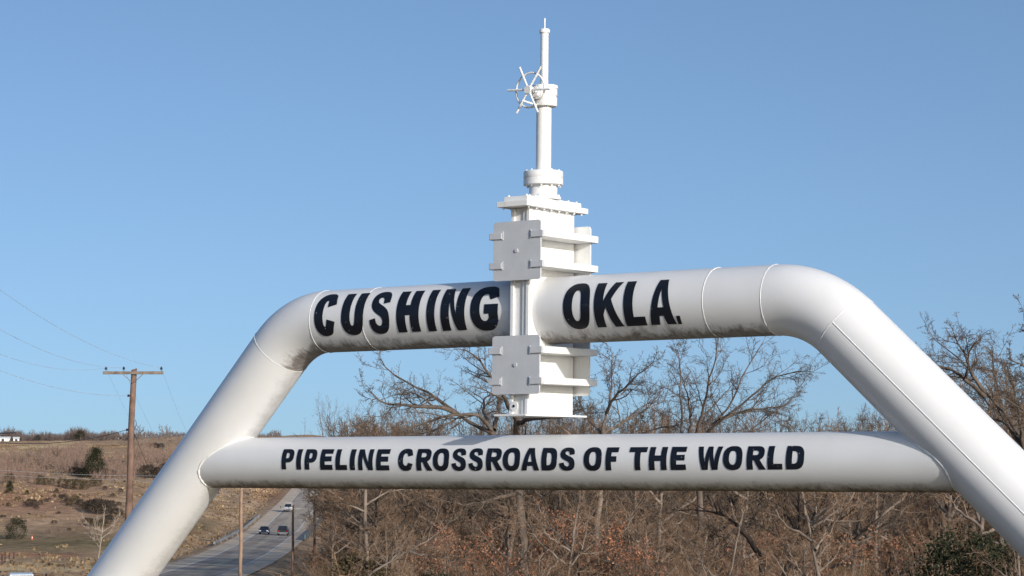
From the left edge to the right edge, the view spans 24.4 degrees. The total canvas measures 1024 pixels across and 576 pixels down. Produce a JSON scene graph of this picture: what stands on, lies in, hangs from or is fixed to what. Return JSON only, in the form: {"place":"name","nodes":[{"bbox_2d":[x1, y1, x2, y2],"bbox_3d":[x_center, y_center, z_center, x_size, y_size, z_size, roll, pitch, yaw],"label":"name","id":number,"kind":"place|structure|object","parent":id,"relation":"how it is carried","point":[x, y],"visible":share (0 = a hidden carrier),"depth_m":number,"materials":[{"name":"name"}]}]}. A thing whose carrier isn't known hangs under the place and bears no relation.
{"place":"outdoors","nodes":[
{"label":"outdoors","id":0,"kind":"place"},
{"bbox_2d":[159,488,322,575],"bbox_3d":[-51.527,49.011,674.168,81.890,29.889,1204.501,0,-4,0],"label":"road","id":1,"kind":"structure","parent":0,"point":[281,518],"depth_m":373.36,"materials":[{"name":"grey asphalt"}]},
{"bbox_2d":[161,490,312,575],"bbox_3d":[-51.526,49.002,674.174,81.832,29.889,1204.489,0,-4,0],"label":"road edge lines","id":2,"kind":"object","parent":1,"relation":"on","point":[245,540],"visible":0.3,"depth_m":366.21,"materials":[{"name":"white paint"}]},
{"bbox_2d":[181,491,313,575],"bbox_3d":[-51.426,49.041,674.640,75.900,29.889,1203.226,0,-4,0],"label":"road centre strip","id":3,"kind":"object","parent":1,"relation":"on","point":[285,523],"visible":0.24,"depth_m":373.18,"materials":[{"name":"grey asphalt"}]},
{"bbox_2d":[160,488,321,575],"bbox_3d":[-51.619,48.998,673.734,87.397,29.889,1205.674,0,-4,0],"label":"road shoulder","id":4,"kind":"object","parent":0,"point":[280,551],"visible":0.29,"depth_m":378.68},
{"bbox_2d":[0,435,997,575],"bbox_3d":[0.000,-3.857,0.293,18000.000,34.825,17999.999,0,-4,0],"label":"ground","id":5,"kind":"structure","parent":0,"point":[80,543],"depth_m":437.63,"materials":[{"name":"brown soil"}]},
{"bbox_2d":[3,516,28,538],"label":"cedar tree","id":6,"kind":"object","parent":5,"relation":"on","point":[11,533],"visible":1,"depth_m":365.73,"materials":[{"name":"green plant"}]},
{"bbox_2d":[0,425,127,440],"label":"crest thicket","id":7,"kind":"object","parent":5,"relation":"on","point":[61,437],"visible":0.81,"depth_m":1128.10,"materials":[{"name":"plant"}]},
{"bbox_2d":[0,437,175,484],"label":"hillside thicket","id":8,"kind":"object","parent":5,"relation":"on","point":[17,466],"visible":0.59,"depth_m":704.26,"materials":[{"name":"brown plant"}]},
{"bbox_2d":[77,446,105,477],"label":"cedar tree","id":9,"kind":"object","parent":5,"relation":"on","point":[91,458],"visible":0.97,"depth_m":659.36,"materials":[{"name":"green plant"}]},
{"bbox_2d":[86,497,109,513],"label":"shrub","id":10,"kind":"object","parent":5,"relation":"on","point":[94,502],"visible":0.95,"depth_m":434.59,"materials":[{"name":"green plant"}]},
{"bbox_2d":[81,504,120,557],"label":"bare tree","id":11,"kind":"object","parent":5,"relation":"on","point":[89,530],"visible":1,"depth_m":316.30,"materials":[{"name":"beige plant"}]},
{"bbox_2d":[103,367,162,520],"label":"power pole","id":12,"kind":"object","parent":5,"relation":"on","point":[130,462],"visible":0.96,"depth_m":95.74,"materials":[{"name":"brown wood"}]},
{"bbox_2d":[126,430,280,438],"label":"crest thicket","id":13,"kind":"object","parent":5,"relation":"on","point":[271,434],"visible":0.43,"depth_m":1138.87,"materials":[{"name":"plant"}]},
{"bbox_2d":[213,514,259,545],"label":"guardrail","id":14,"kind":"object","parent":5,"relation":"on","point":[226,537],"visible":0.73,"depth_m":434.68,"materials":[{"name":"metal"}]},
{"bbox_2d":[237,488,244,575],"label":"power pole","id":15,"kind":"object","parent":5,"relation":"on","point":[240,535],"visible":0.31,"depth_m":159.12,"materials":[{"name":"beige wood"}]},
{"bbox_2d":[279,505,306,575],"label":"power pole","id":16,"kind":"object","parent":5,"relation":"on","point":[292,553],"visible":0.98,"depth_m":211.83,"materials":[{"name":"brown wood"}]},
{"bbox_2d":[303,492,317,573],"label":"power pole","id":17,"kind":"object","parent":5,"relation":"on","point":[314,551],"visible":0.54,"depth_m":238.66,"materials":[{"name":"brown wood"}]},
{"bbox_2d":[288,509,367,575],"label":"bare tree","id":18,"kind":"object","parent":5,"relation":"on","point":[334,522],"visible":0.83,"depth_m":133.31,"materials":[{"name":"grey plant"}]},
{"bbox_2d":[302,415,386,575],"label":"bare tree","id":19,"kind":"object","parent":5,"relation":"on","point":[334,435],"visible":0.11,"depth_m":204.57,"materials":[{"name":"brown wood"}]},
{"bbox_2d":[301,425,413,559],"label":"bare tree","id":20,"kind":"object","parent":5,"relation":"on","point":[358,516],"visible":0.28,"depth_m":173.46,"materials":[{"name":"brown wood"}]},
{"bbox_2d":[298,421,417,566],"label":"bare tree","id":21,"kind":"object","parent":5,"relation":"on","point":[325,529],"visible":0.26,"depth_m":169.04,"materials":[{"name":"brown wood"}]},
{"bbox_2d":[314,415,408,556],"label":"bare tree","id":22,"kind":"object","parent":5,"relation":"on","point":[353,531],"visible":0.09,"depth_m":180.60,"materials":[{"name":"brown wood"}]},
{"bbox_2d":[323,544,402,575],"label":"cedar shrub","id":23,"kind":"object","parent":5,"relation":"on","point":[345,567],"visible":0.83,"depth_m":99.45,"materials":[{"name":"green plant"}]},
{"bbox_2d":[307,406,430,575],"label":"bare tree","id":24,"kind":"object","parent":5,"relation":"on","point":[375,510],"visible":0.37,"depth_m":124.26,"materials":[{"name":"brown wood"}]},
{"bbox_2d":[315,489,439,573],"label":"bare tree","id":25,"kind":"object","parent":5,"relation":"on","point":[350,505],"visible":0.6,"depth_m":103.46,"materials":[{"name":"grey plant"}]},
{"bbox_2d":[342,516,424,575],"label":"bare tree","id":26,"kind":"object","parent":5,"relation":"on","point":[379,552],"visible":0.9,"depth_m":97.83,"materials":[{"name":"grey plant"}]},
{"bbox_2d":[352,420,424,575],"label":"bare tree","id":27,"kind":"object","parent":5,"relation":"on","point":[382,501],"visible":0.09,"depth_m":177.14,"materials":[{"name":"brown plant"}]},
{"bbox_2d":[371,424,451,568],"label":"bare tree","id":28,"kind":"object","parent":5,"relation":"on","point":[408,511],"visible":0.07,"depth_m":185.52,"materials":[{"name":"brown plant"}]},
{"bbox_2d":[368,498,462,575],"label":"bare tree","id":29,"kind":"object","parent":5,"relation":"on","point":[437,555],"visible":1,"depth_m":82.01,"materials":[{"name":"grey plant"}]},
{"bbox_2d":[372,418,476,575],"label":"bare tree","id":30,"kind":"object","parent":5,"relation":"on","point":[456,510],"visible":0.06,"depth_m":196.44,"materials":[{"name":"brown plant"}]},
{"bbox_2d":[391,525,473,575],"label":"bare tree","id":31,"kind":"object","parent":5,"relation":"on","point":[414,545],"visible":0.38,"depth_m":101.75,"materials":[{"name":"brown plant"}]},
{"bbox_2d":[396,511,474,575],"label":"bare tree","id":32,"kind":"object","parent":5,"relation":"on","point":[433,532],"visible":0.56,"depth_m":112.63,"materials":[{"name":"brown plant"}]},
{"bbox_2d":[383,404,494,567],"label":"bare tree","id":33,"kind":"object","parent":5,"relation":"on","point":[417,510],"visible":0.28,"depth_m":132.03,"materials":[{"name":"brown plant"}]},
{"bbox_2d":[404,523,486,575],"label":"russet oak","id":34,"kind":"object","parent":5,"relation":"on","point":[447,552],"visible":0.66,"depth_m":95.65,"materials":[{"name":"brown plant"}]},
{"bbox_2d":[429,403,509,570],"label":"bare tree","id":35,"kind":"object","parent":5,"relation":"on","point":[477,434],"visible":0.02,"depth_m":264.46,"materials":[{"name":"brown wood"}]},
{"bbox_2d":[428,405,536,573],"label":"bare tree","id":36,"kind":"object","parent":5,"relation":"on","point":[447,495],"visible":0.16,"depth_m":138.38,"materials":[{"name":"brown wood"}]},
{"bbox_2d":[355,347,612,575],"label":"oak tree","id":37,"kind":"object","parent":5,"relation":"on","point":[518,422],"visible":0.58,"depth_m":108.86,"materials":[{"name":"brown plant"}]},
{"bbox_2d":[451,519,534,575],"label":"russet oak","id":38,"kind":"object","parent":5,"relation":"on","point":[492,564],"visible":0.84,"depth_m":87.15,"materials":[{"name":"brown plant"}]},
{"bbox_2d":[449,417,550,575],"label":"bare tree","id":39,"kind":"object","parent":5,"relation":"on","point":[494,504],"visible":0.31,"depth_m":126.86,"materials":[{"name":"brown plant"}]},
{"bbox_2d":[457,495,558,575],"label":"bare tree","id":40,"kind":"object","parent":5,"relation":"on","point":[506,541],"visible":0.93,"depth_m":76.67,"materials":[{"name":"brown plant"}]},
{"bbox_2d":[472,411,547,562],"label":"bare tree","id":41,"kind":"object","parent":5,"relation":"on","point":[499,432],"visible":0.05,"depth_m":235.83,"materials":[{"name":"brown wood"}]},
{"bbox_2d":[495,505,576,575],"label":"bare tree","id":42,"kind":"object","parent":5,"relation":"on","point":[511,545],"visible":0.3,"depth_m":102.07,"materials":[{"name":"brown plant"}]},
{"bbox_2d":[503,424,580,567],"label":"bare tree","id":43,"kind":"object","parent":5,"relation":"on","point":[542,494],"visible":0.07,"depth_m":243.51,"materials":[{"name":"brown plant"}]},
{"bbox_2d":[496,505,599,575],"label":"russet oak","id":44,"kind":"object","parent":5,"relation":"on","point":[540,549],"visible":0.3,"depth_m":96.53,"materials":[{"name":"brown plant"}]},
{"bbox_2d":[491,490,618,575],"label":"bare tree","id":45,"kind":"object","parent":5,"relation":"on","point":[569,565],"visible":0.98,"depth_m":73.35,"materials":[{"name":"grey plant"}]},
{"bbox_2d":[87,18,1023,575],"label":"pipeline arch","id":46,"kind":"structure","parent":5,"relation":"on","point":[543,312],"depth_m":26.60,"materials":[{"name":"white paint"}]},
{"bbox_2d":[534,524,590,575],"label":"bare tree","id":47,"kind":"object","parent":5,"relation":"on","point":[566,553],"visible":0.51,"depth_m":79.85,"materials":[{"name":"grey plant"}]},
{"bbox_2d":[498,418,627,564],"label":"bare tree","id":48,"kind":"object","parent":5,"relation":"on","point":[557,499],"visible":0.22,"depth_m":133.24,"materials":[{"name":"brown wood"}]},
{"bbox_2d":[523,421,640,575],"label":"bare tree","id":49,"kind":"object","parent":5,"relation":"on","point":[594,431],"visible":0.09,"depth_m":177.93,"materials":[{"name":"brown plant"}]},
{"bbox_2d":[533,500,633,575],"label":"russet oak","id":50,"kind":"object","parent":5,"relation":"on","point":[568,536],"visible":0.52,"depth_m":91.20,"materials":[{"name":"brown plant"}]},
{"bbox_2d":[553,399,646,563],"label":"bare tree","id":51,"kind":"object","parent":5,"relation":"on","point":[591,431],"visible":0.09,"depth_m":204.84,"materials":[{"name":"brown plant"}]},
{"bbox_2d":[550,490,670,575],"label":"bare tree","id":52,"kind":"object","parent":5,"relation":"on","point":[616,513],"visible":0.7,"depth_m":92.21,"materials":[{"name":"grey plant"}]},
{"bbox_2d":[563,512,659,575],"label":"russet oak","id":53,"kind":"object","parent":5,"relation":"on","point":[609,551],"visible":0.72,"depth_m":89.14,"materials":[{"name":"brown plant"}]},
{"bbox_2d":[544,342,696,570],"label":"oak tree","id":54,"kind":"object","parent":5,"relation":"on","point":[625,389],"visible":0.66,"depth_m":121.67,"materials":[{"name":"brown plant"}]},
{"bbox_2d":[584,505,670,574],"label":"bare tree","id":55,"kind":"object","parent":5,"relation":"on","point":[652,529],"visible":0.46,"depth_m":105.92,"materials":[{"name":"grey plant"}]},
{"bbox_2d":[587,410,693,554],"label":"bare tree","id":56,"kind":"object","parent":5,"relation":"on","point":[667,501],"visible":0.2,"depth_m":136.07,"materials":[{"name":"brown wood"}]},
{"bbox_2d":[589,408,696,575],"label":"bare tree","id":57,"kind":"object","parent":5,"relation":"on","point":[655,504],"visible":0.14,"depth_m":148.16,"materials":[{"name":"brown wood"}]},
{"bbox_2d":[600,414,687,557],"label":"bare tree","id":58,"kind":"object","parent":5,"relation":"on","point":[654,502],"visible":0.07,"depth_m":164.56,"materials":[{"name":"grey plant"}]},
{"bbox_2d":[615,534,677,575],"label":"russet oak","id":59,"kind":"object","parent":5,"relation":"on","point":[644,559],"visible":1,"depth_m":83.42,"materials":[{"name":"brown plant"}]},
{"bbox_2d":[591,399,704,575],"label":"bare tree","id":60,"kind":"object","parent":5,"relation":"on","point":[658,491],"visible":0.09,"depth_m":196.37,"materials":[{"name":"grey plant"}]},
{"bbox_2d":[281,509,1023,575],"bbox_3d":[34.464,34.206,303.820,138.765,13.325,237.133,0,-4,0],"label":"undergrowth","id":61,"kind":"object","parent":5,"relation":"on","point":[329,557],"visible":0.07,"depth_m":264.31,"materials":[{"name":"brown plant"}]},
{"bbox_2d":[609,514,695,575],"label":"bare tree","id":62,"kind":"object","parent":5,"relation":"on","point":[662,570],"visible":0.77,"depth_m":87.13,"materials":[{"name":"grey plant"}]},
{"bbox_2d":[294,395,1018,567],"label":"distant wood","id":63,"kind":"object","parent":5,"relation":"on","point":[790,422],"visible":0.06,"depth_m":318.22,"materials":[{"name":"brown plant"}]},
{"bbox_2d":[597,412,731,573],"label":"bare tree","id":64,"kind":"object","parent":5,"relation":"on","point":[694,497],"visible":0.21,"depth_m":124.87,"materials":[{"name":"grey plant"}]},
{"bbox_2d":[623,525,705,575],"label":"bare tree","id":65,"kind":"object","parent":5,"relation":"on","point":[661,555],"visible":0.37,"depth_m":119.83,"materials":[{"name":"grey plant"}]},
{"bbox_2d":[649,506,736,575],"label":"bare tree","id":66,"kind":"object","parent":5,"relation":"on","point":[679,544],"visible":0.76,"depth_m":101.64,"materials":[{"name":"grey plant"}]},
{"bbox_2d":[668,421,723,574],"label":"bare tree","id":67,"kind":"object","parent":5,"relation":"on","point":[681,504],"visible":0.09,"depth_m":183.52,"materials":[{"name":"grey plant"}]},
{"bbox_2d":[662,413,753,551],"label":"bare tree","id":68,"kind":"object","parent":5,"relation":"on","point":[709,493],"visible":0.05,"depth_m":190.43,"materials":[{"name":"brown wood"}]},
{"bbox_2d":[649,491,775,575],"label":"oak tree","id":69,"kind":"object","parent":5,"relation":"on","point":[753,546],"visible":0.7,"depth_m":89.74,"materials":[{"name":"black plant"}]},
{"bbox_2d":[666,510,762,575],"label":"bare tree","id":70,"kind":"object","parent":5,"relation":"on","point":[714,541],"visible":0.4,"depth_m":107.15,"materials":[{"name":"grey plant"}]},
{"bbox_2d":[616,337,828,575],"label":"oak tree","id":71,"kind":"object","parent":5,"relation":"on","point":[732,414],"visible":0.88,"depth_m":116.09,"materials":[{"name":"brown plant"}]},
{"bbox_2d":[675,493,779,575],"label":"bare tree","id":72,"kind":"object","parent":5,"relation":"on","point":[734,555],"visible":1,"depth_m":75.37,"materials":[{"name":"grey plant"}]},
{"bbox_2d":[679,395,797,572],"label":"bare tree","id":73,"kind":"object","parent":5,"relation":"on","point":[726,510],"visible":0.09,"depth_m":154.33,"materials":[{"name":"brown wood"}]},
{"bbox_2d":[684,409,803,574],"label":"bare tree","id":74,"kind":"object","parent":5,"relation":"on","point":[730,515],"visible":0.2,"depth_m":133.76,"materials":[{"name":"grey plant"}]},
{"bbox_2d":[693,425,794,568],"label":"bare tree","id":75,"kind":"object","parent":5,"relation":"on","point":[740,516],"visible":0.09,"depth_m":174.87,"materials":[{"name":"brown plant"}]},
{"bbox_2d":[712,521,787,575],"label":"russet oak","id":76,"kind":"object","parent":5,"relation":"on","point":[746,561],"visible":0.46,"depth_m":99.84,"materials":[{"name":"brown plant"}]},
{"bbox_2d":[724,517,793,575],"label":"bare tree","id":77,"kind":"object","parent":5,"relation":"on","point":[757,544],"visible":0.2,"depth_m":128.75,"materials":[{"name":"brown plant"}]},
{"bbox_2d":[749,419,814,573],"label":"bare tree","id":78,"kind":"object","parent":5,"relation":"on","point":[793,493],"visible":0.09,"depth_m":229.21,"materials":[{"name":"brown plant"}]},
{"bbox_2d":[706,409,867,575],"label":"oak tree","id":79,"kind":"object","parent":5,"relation":"on","point":[789,519],"visible":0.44,"depth_m":86.74,"materials":[{"name":"black plant"}]},
{"bbox_2d":[745,520,831,575],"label":"bare tree","id":80,"kind":"object","parent":5,"relation":"on","point":[791,537],"visible":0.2,"depth_m":121.08,"materials":[{"name":"brown plant"}]},
{"bbox_2d":[762,524,841,575],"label":"bare tree","id":81,"kind":"object","parent":5,"relation":"on","point":[826,547],"visible":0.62,"depth_m":81.78,"materials":[{"name":"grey plant"}]},
{"bbox_2d":[765,413,863,573],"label":"bare tree","id":82,"kind":"object","parent":5,"relation":"on","point":[803,424],"visible":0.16,"depth_m":194.26,"materials":[{"name":"brown wood"}]},
{"bbox_2d":[779,524,855,575],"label":"bare tree","id":83,"kind":"object","parent":5,"relation":"on","point":[816,529],"visible":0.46,"depth_m":84.66,"materials":[{"name":"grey plant"}]},
{"bbox_2d":[757,491,892,575],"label":"bare tree","id":84,"kind":"object","parent":5,"relation":"on","point":[835,500],"visible":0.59,"depth_m":74.45,"materials":[{"name":"grey plant"}]},
{"bbox_2d":[786,408,873,575],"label":"bare tree","id":85,"kind":"object","parent":5,"relation":"on","point":[842,496],"visible":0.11,"depth_m":172.45,"materials":[{"name":"grey plant"}]},
{"bbox_2d":[795,528,876,575],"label":"russet oak","id":86,"kind":"object","parent":5,"relation":"on","point":[843,561],"visible":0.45,"depth_m":97.52,"materials":[{"name":"brown plant"}]},
{"bbox_2d":[802,424,902,574],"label":"bare tree","id":87,"kind":"object","parent":5,"relation":"on","point":[843,530],"visible":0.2,"depth_m":145.97,"materials":[{"name":"brown plant"}]},
{"bbox_2d":[806,414,921,574],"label":"bare tree","id":88,"kind":"object","parent":5,"relation":"on","point":[859,532],"visible":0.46,"depth_m":132.25,"materials":[{"name":"brown wood"}]},
{"bbox_2d":[815,422,934,575],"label":"bare tree","id":89,"kind":"object","parent":5,"relation":"on","point":[890,509],"visible":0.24,"depth_m":161.70,"materials":[{"name":"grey plant"}]},
{"bbox_2d":[843,416,938,570],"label":"bare tree","id":90,"kind":"object","parent":5,"relation":"on","point":[897,513],"visible":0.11,"depth_m":204.06,"materials":[{"name":"brown wood"}]},
{"bbox_2d":[865,525,922,575],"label":"russet oak","id":91,"kind":"object","parent":5,"relation":"on","point":[887,570],"visible":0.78,"depth_m":103.13,"materials":[{"name":"brown plant"}]},
{"bbox_2d":[851,418,943,575],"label":"bare tree","id":92,"kind":"object","parent":5,"relation":"on","point":[930,501],"visible":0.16,"depth_m":183.89,"materials":[{"name":"brown plant"}]},
{"bbox_2d":[871,534,934,575],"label":"bare tree","id":93,"kind":"object","parent":5,"relation":"on","point":[897,562],"visible":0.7,"depth_m":102.31,"materials":[{"name":"brown plant"}]},
{"bbox_2d":[856,375,973,571],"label":"bare tree","id":94,"kind":"object","parent":5,"relation":"on","point":[941,526],"visible":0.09,"depth_m":220.56,"materials":[{"name":"brown wood"}]},
{"bbox_2d":[895,521,968,575],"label":"bare tree","id":95,"kind":"object","parent":5,"relation":"on","point":[955,532],"visible":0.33,"depth_m":104.78,"materials":[{"name":"brown plant"}]},
{"bbox_2d":[899,510,984,575],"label":"bare tree","id":96,"kind":"object","parent":5,"relation":"on","point":[938,529],"visible":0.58,"depth_m":117.59,"materials":[{"name":"brown plant"}]},
{"bbox_2d":[910,373,986,571],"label":"bare tree","id":97,"kind":"object","parent":5,"relation":"on","point":[951,512],"visible":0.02,"depth_m":207.98,"materials":[{"name":"grey plant"}]},
{"bbox_2d":[891,513,1022,575],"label":"cedar tree","id":98,"kind":"object","parent":5,"relation":"on","point":[939,558],"visible":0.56,"depth_m":97.31,"materials":[{"name":"green plant"}]},
{"bbox_2d":[915,312,1023,448],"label":"oak tree","id":99,"kind":"object","parent":5,"relation":"on","point":[983,393],"visible":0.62,"depth_m":95.63,"materials":[{"name":"brown plant"}]},
{"bbox_2d":[921,364,1023,575],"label":"bare tree","id":100,"kind":"object","parent":5,"relation":"on","point":[981,521],"visible":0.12,"depth_m":163.95,"materials":[{"name":"grey plant"}]},
{"bbox_2d":[941,528,1023,575],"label":"cedar tree","id":101,"kind":"object","parent":5,"relation":"on","point":[963,563],"visible":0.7,"depth_m":91.20,"materials":[{"name":"green plant"}]},
{"bbox_2d":[952,382,1023,564],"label":"bare tree","id":102,"kind":"object","parent":5,"relation":"on","point":[969,523],"visible":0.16,"depth_m":173.69,"materials":[{"name":"brown plant"}]},
{"bbox_2d":[961,541,1023,575],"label":"bare tree","id":103,"kind":"object","parent":5,"relation":"on","point":[1016,566],"visible":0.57,"depth_m":88.72,"materials":[{"name":"grey plant"}]},
{"bbox_2d":[985,293,1023,434],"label":"oak tree","id":104,"kind":"object","parent":5,"relation":"on","point":[1017,397],"visible":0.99,"depth_m":83.17,"materials":[{"name":"brown plant"}]},
{"bbox_2d":[0,0,1023,439],"label":"sky","id":105,"kind":"structure","parent":0,"point":[175,175],"materials":[{"name":"blue"}]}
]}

